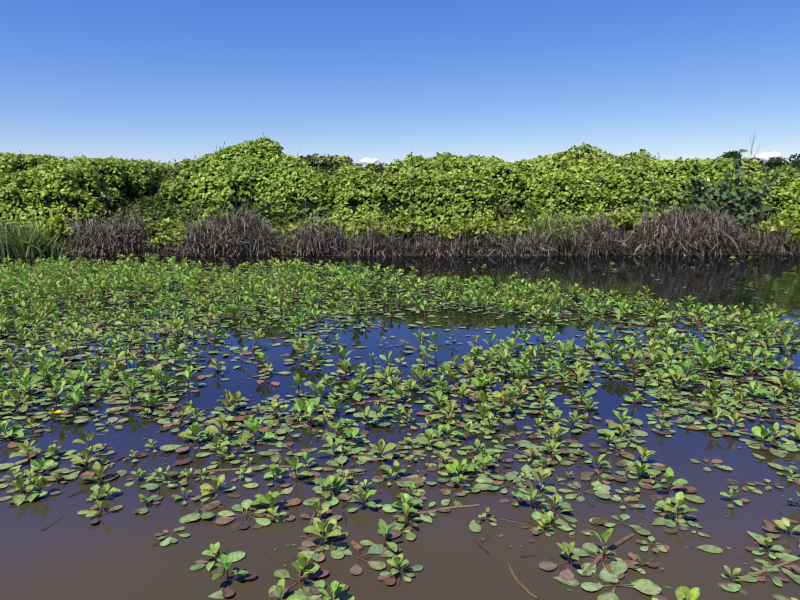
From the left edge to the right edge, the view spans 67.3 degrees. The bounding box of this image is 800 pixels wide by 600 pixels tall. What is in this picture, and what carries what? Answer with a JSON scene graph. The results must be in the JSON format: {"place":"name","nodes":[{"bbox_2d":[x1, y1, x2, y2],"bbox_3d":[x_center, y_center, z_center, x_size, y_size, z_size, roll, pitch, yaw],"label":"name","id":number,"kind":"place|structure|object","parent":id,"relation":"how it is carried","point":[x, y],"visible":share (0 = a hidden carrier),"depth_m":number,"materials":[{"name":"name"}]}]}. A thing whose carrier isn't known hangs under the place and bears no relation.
{"place":"outdoors","nodes":[
{"label":"outdoors","id":0,"kind":"place"},
{"bbox_2d":[0,254,799,599],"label":"water","id":1,"kind":"structure","parent":0,"point":[114,554],"depth_m":2.82,"materials":[{"name":"liquid"}]},
{"bbox_2d":[0,253,796,318],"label":"aquatic plants","id":2,"kind":"object","parent":1,"relation":"on","point":[25,278],"visible":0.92,"depth_m":7.74,"materials":[{"name":"green plant"}]},
{"bbox_2d":[0,256,799,599],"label":"floating leaves","id":3,"kind":"object","parent":1,"relation":"on","point":[614,570],"visible":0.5,"depth_m":3.02,"materials":[{"name":"green plant"}]},
{"bbox_2d":[0,256,799,599],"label":"primrose","id":4,"kind":"object","parent":1,"relation":"on","point":[386,410],"depth_m":3.82,"materials":[{"name":"green plant"}]},
{"bbox_2d":[0,300,799,599],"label":"aquatic plants","id":5,"kind":"object","parent":1,"relation":"on","point":[675,372],"visible":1,"depth_m":3.73,"materials":[{"name":"green plant"}]},
{"bbox_2d":[58,275,799,599],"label":"floating twigs","id":6,"kind":"object","parent":1,"relation":"on","point":[611,547],"visible":0.69,"depth_m":2.19,"materials":[{"name":"brown wood"}]},
{"bbox_2d":[0,188,799,256],"bbox_3d":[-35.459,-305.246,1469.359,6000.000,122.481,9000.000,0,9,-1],"label":"ground","id":7,"kind":"structure","parent":0,"point":[365,254],"depth_m":13.42,"materials":[{"name":"brown soil"}]},
{"bbox_2d":[2,213,795,255],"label":"dry leaves","id":8,"kind":"object","parent":7,"relation":"on","point":[780,246],"visible":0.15,"depth_m":13.44,"materials":[{"name":"brown plant"}]},
{"bbox_2d":[0,133,798,257],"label":"bank grass and tendrils","id":9,"kind":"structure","parent":7,"relation":"on","point":[28,245],"depth_m":13.28,"materials":[{"name":"green plant"}]},
{"bbox_2d":[0,218,798,255],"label":"bank mounds","id":10,"kind":"object","parent":7,"relation":"on","point":[518,244],"visible":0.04,"depth_m":13.52,"materials":[{"name":"brown soil"}]},
{"bbox_2d":[0,136,799,252],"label":"vine foliage","id":11,"kind":"object","parent":7,"relation":"on","point":[67,172],"visible":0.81,"depth_m":14.75,"materials":[{"name":"green plant"}]},
{"bbox_2d":[0,183,799,258],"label":"dead thatch","id":12,"kind":"object","parent":7,"relation":"on","point":[711,224],"visible":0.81,"depth_m":13.40,"materials":[{"name":"plant"}]},
{"bbox_2d":[631,128,784,235],"bbox_3d":[7.251,-2.562,13.925,3.666,2.831,0.788,0,9,-1],"label":"shrub","id":13,"kind":"object","parent":7,"relation":"on","point":[722,195],"depth_m":13.96,"materials":[{"name":"green plant"}]},
{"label":"tree trunks","id":14,"kind":"object","parent":7,"relation":"on","visible":0},
{"bbox_2d":[718,150,799,170],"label":"distant trees","id":15,"kind":"object","parent":14,"relation":"on","point":[773,163],"visible":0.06,"depth_m":239.39,"materials":[{"name":"green plant"}]},
{"bbox_2d":[0,0,799,168],"label":"sky","id":16,"kind":"structure","parent":0,"point":[385,81],"materials":[{"name":"blue"}]},
{"bbox_2d":[296,152,783,164],"bbox_3d":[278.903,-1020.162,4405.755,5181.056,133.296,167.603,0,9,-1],"label":"cloud","id":17,"kind":"structure","parent":0,"point":[763,156],"depth_m":4398.93,"materials":[{"name":"white"}]}
]}

